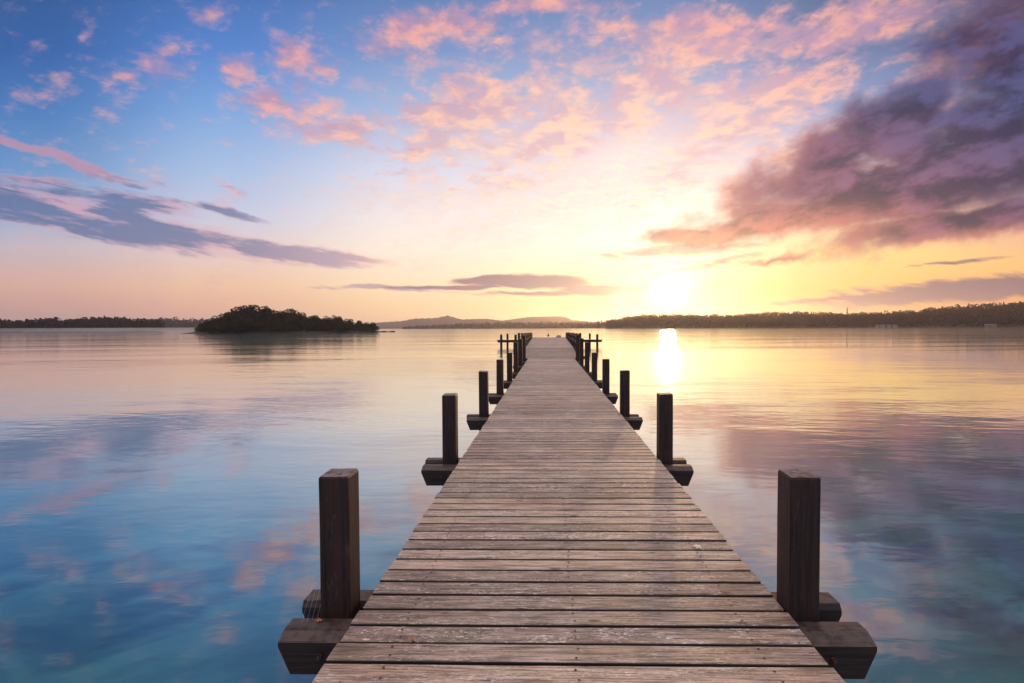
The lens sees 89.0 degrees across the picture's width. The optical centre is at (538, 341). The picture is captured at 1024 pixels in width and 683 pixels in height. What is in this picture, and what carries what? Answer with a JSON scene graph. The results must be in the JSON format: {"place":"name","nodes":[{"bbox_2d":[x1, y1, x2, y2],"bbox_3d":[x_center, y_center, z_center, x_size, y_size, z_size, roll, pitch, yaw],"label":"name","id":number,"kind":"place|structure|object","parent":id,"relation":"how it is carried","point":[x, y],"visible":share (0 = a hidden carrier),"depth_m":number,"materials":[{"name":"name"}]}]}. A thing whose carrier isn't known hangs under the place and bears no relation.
{"place":"outdoors","nodes":[
{"label":"outdoors","id":0,"kind":"place"},
{"bbox_2d":[0,315,165,331],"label":"shore","id":1,"kind":"structure","parent":0,"point":[104,323],"depth_m":485.18,"materials":[{"name":"green plant"}]},
{"bbox_2d":[135,317,211,329],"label":"shore","id":2,"kind":"structure","parent":0,"point":[176,323],"depth_m":1059.09,"materials":[{"name":"green plant"}]},
{"bbox_2d":[180,331,380,333],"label":"island","id":3,"kind":"structure","parent":0,"point":[229,332],"depth_m":235.86,"materials":[{"name":"soil"}]},
{"bbox_2d":[193,328,206,332],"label":"island tree","id":4,"kind":"object","parent":3,"relation":"on","point":[202,330],"visible":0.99,"depth_m":221.81,"materials":[{"name":"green plant"}]},
{"bbox_2d":[195,323,206,331],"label":"island tree","id":5,"kind":"object","parent":3,"relation":"on","point":[203,325],"visible":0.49,"depth_m":229.48,"materials":[{"name":"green plant"}]},
{"bbox_2d":[205,326,215,332],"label":"island tree","id":6,"kind":"object","parent":3,"relation":"on","point":[208,329],"visible":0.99,"depth_m":223.07,"materials":[{"name":"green plant"}]},
{"bbox_2d":[207,318,221,329],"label":"island tree","id":7,"kind":"object","parent":3,"relation":"on","point":[215,321],"visible":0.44,"depth_m":231.81,"materials":[{"name":"green plant"}]},
{"bbox_2d":[211,324,225,332],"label":"island tree","id":8,"kind":"object","parent":3,"relation":"on","point":[216,329],"visible":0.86,"depth_m":224.00,"materials":[{"name":"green plant"}]},
{"bbox_2d":[219,321,233,332],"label":"island tree","id":9,"kind":"object","parent":3,"relation":"on","point":[226,326],"visible":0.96,"depth_m":226.26,"materials":[{"name":"green plant"}]},
{"bbox_2d":[216,312,240,331],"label":"island tree","id":10,"kind":"object","parent":3,"relation":"on","point":[231,316],"visible":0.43,"depth_m":234.52,"materials":[{"name":"green plant"}]},
{"bbox_2d":[222,306,244,319],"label":"island tree","id":11,"kind":"object","parent":3,"relation":"on","point":[234,311],"visible":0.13,"depth_m":243.14,"materials":[{"name":"green plant"}]},
{"bbox_2d":[234,318,253,332],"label":"island tree","id":12,"kind":"object","parent":3,"relation":"on","point":[242,324],"visible":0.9,"depth_m":229.09,"materials":[{"name":"green plant"}]},
{"bbox_2d":[238,310,249,321],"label":"island tree","id":13,"kind":"object","parent":3,"relation":"on","point":[245,314],"visible":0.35,"depth_m":237.31,"materials":[{"name":"green plant"}]},
{"bbox_2d":[237,305,256,315],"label":"island tree","id":14,"kind":"object","parent":3,"relation":"on","point":[248,309],"visible":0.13,"depth_m":246.22,"materials":[{"name":"green plant"}]},
{"bbox_2d":[249,304,259,312],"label":"island tree","id":15,"kind":"object","parent":3,"relation":"on","point":[256,306],"visible":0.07,"depth_m":248.25,"materials":[{"name":"green plant"}]},
{"bbox_2d":[245,310,266,322],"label":"island tree","id":16,"kind":"object","parent":3,"relation":"on","point":[253,315],"visible":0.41,"depth_m":238.52,"materials":[{"name":"green plant"}]},
{"bbox_2d":[258,306,279,317],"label":"island tree","id":17,"kind":"object","parent":3,"relation":"on","point":[266,309],"visible":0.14,"depth_m":249.35,"materials":[{"name":"green plant"}]},
{"bbox_2d":[265,312,279,330],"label":"island tree","id":18,"kind":"object","parent":3,"relation":"on","point":[269,317],"visible":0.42,"depth_m":241.73,"materials":[{"name":"green plant"}]},
{"bbox_2d":[282,320,298,331],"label":"island tree","id":19,"kind":"object","parent":3,"relation":"on","point":[290,324],"visible":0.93,"depth_m":237.96,"materials":[{"name":"green plant"}]},
{"bbox_2d":[278,308,305,318],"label":"island tree","id":20,"kind":"object","parent":3,"relation":"on","point":[288,313],"visible":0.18,"depth_m":253.77,"materials":[{"name":"green plant"}]},
{"bbox_2d":[285,314,302,330],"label":"island tree","id":21,"kind":"object","parent":3,"relation":"on","point":[292,318],"visible":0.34,"depth_m":245.98,"materials":[{"name":"green plant"}]},
{"bbox_2d":[290,310,303,318],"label":"island tree","id":22,"kind":"object","parent":3,"relation":"on","point":[297,314],"visible":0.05,"depth_m":255.76,"materials":[{"name":"green plant"}]},
{"bbox_2d":[295,315,304,328],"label":"island tree","id":23,"kind":"object","parent":3,"relation":"on","point":[299,318],"visible":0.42,"depth_m":247.66,"materials":[{"name":"green plant"}]},
{"bbox_2d":[297,321,312,330],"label":"island tree","id":24,"kind":"object","parent":3,"relation":"on","point":[306,326],"visible":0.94,"depth_m":240.28,"materials":[{"name":"green plant"}]},
{"bbox_2d":[303,316,312,324],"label":"island tree","id":25,"kind":"object","parent":3,"relation":"on","point":[307,320],"visible":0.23,"depth_m":249.27,"materials":[{"name":"green plant"}]},
{"bbox_2d":[311,323,323,330],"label":"island tree","id":26,"kind":"object","parent":3,"relation":"on","point":[315,327],"visible":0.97,"depth_m":242.65,"materials":[{"name":"green plant"}]},
{"bbox_2d":[316,318,325,330],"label":"island tree","id":27,"kind":"object","parent":3,"relation":"on","point":[321,321],"visible":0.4,"depth_m":251.41,"materials":[{"name":"green plant"}]},
{"bbox_2d":[320,323,329,330],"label":"island tree","id":28,"kind":"object","parent":3,"relation":"on","point":[324,326],"visible":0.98,"depth_m":243.73,"materials":[{"name":"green plant"}]},
{"bbox_2d":[318,318,333,330],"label":"island tree","id":29,"kind":"object","parent":3,"relation":"on","point":[327,320],"visible":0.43,"depth_m":252.63,"materials":[{"name":"green plant"}]},
{"bbox_2d":[325,322,337,330],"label":"island tree","id":30,"kind":"object","parent":3,"relation":"on","point":[332,325],"visible":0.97,"depth_m":245.25,"materials":[{"name":"green plant"}]},
{"bbox_2d":[335,324,344,330],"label":"island tree","id":31,"kind":"object","parent":3,"relation":"on","point":[338,327],"visible":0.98,"depth_m":245.88,"materials":[{"name":"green plant"}]},
{"bbox_2d":[337,319,347,330],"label":"island tree","id":32,"kind":"object","parent":3,"relation":"on","point":[341,322],"visible":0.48,"depth_m":255.20,"materials":[{"name":"green plant"}]},
{"bbox_2d":[341,325,351,330],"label":"island tree","id":33,"kind":"object","parent":3,"relation":"on","point":[346,328],"visible":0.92,"depth_m":247.91,"materials":[{"name":"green plant"}]},
{"bbox_2d":[344,322,352,330],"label":"island tree","id":34,"kind":"object","parent":3,"relation":"on","point":[350,325],"visible":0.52,"depth_m":256.59,"materials":[{"name":"green plant"}]},
{"bbox_2d":[350,325,359,330],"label":"island tree","id":35,"kind":"object","parent":3,"relation":"on","point":[355,328],"visible":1,"depth_m":249.29,"materials":[{"name":"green plant"}]},
{"bbox_2d":[353,323,362,330],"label":"island tree","id":36,"kind":"object","parent":3,"relation":"on","point":[357,324],"visible":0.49,"depth_m":258.11,"materials":[{"name":"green plant"}]},
{"bbox_2d":[369,324,379,331],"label":"island tree","id":37,"kind":"object","parent":3,"relation":"on","point":[372,326],"visible":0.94,"depth_m":259.95,"materials":[{"name":"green plant"}]},
{"bbox_2d":[376,315,524,328],"bbox_3d":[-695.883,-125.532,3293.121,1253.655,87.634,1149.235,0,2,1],"label":"distant hill","id":38,"kind":"structure","parent":0,"point":[447,320],"depth_m":3066.19,"materials":[{"name":"grey"}]},
{"bbox_2d":[403,320,606,328],"bbox_3d":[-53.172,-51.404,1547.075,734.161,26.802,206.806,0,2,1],"label":"shore","id":39,"kind":"structure","parent":0,"point":[530,324],"depth_m":1509.14,"materials":[{"name":"green plant"}]},
{"bbox_2d":[0,327,1023,682],"bbox_3d":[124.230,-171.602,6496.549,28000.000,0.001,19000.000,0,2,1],"label":"lake water","id":40,"kind":"structure","parent":0,"point":[158,505],"depth_m":7.34,"materials":[{"name":"blue liquid"}]},
{"bbox_2d":[278,332,876,682],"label":"pier","id":41,"kind":"structure","parent":40,"relation":"in","point":[563,527],"depth_m":2.89,"materials":[{"name":"brown wood"}]},
{"bbox_2d":[0,0,1023,323],"label":"sky","id":42,"kind":"structure","parent":0,"point":[376,161],"materials":[{"name":"blue"}]},
{"bbox_2d":[504,316,600,324],"bbox_3d":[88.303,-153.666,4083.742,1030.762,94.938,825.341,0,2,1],"label":"distant plateau hill","id":43,"kind":"structure","parent":0,"point":[543,319],"depth_m":3928.03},
{"bbox_2d":[605,301,1023,327],"bbox_3d":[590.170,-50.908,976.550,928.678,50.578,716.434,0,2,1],"label":"shore","id":44,"kind":"structure","parent":0,"point":[1009,313],"depth_m":904.90,"materials":[{"name":"green plant"}]}
]}

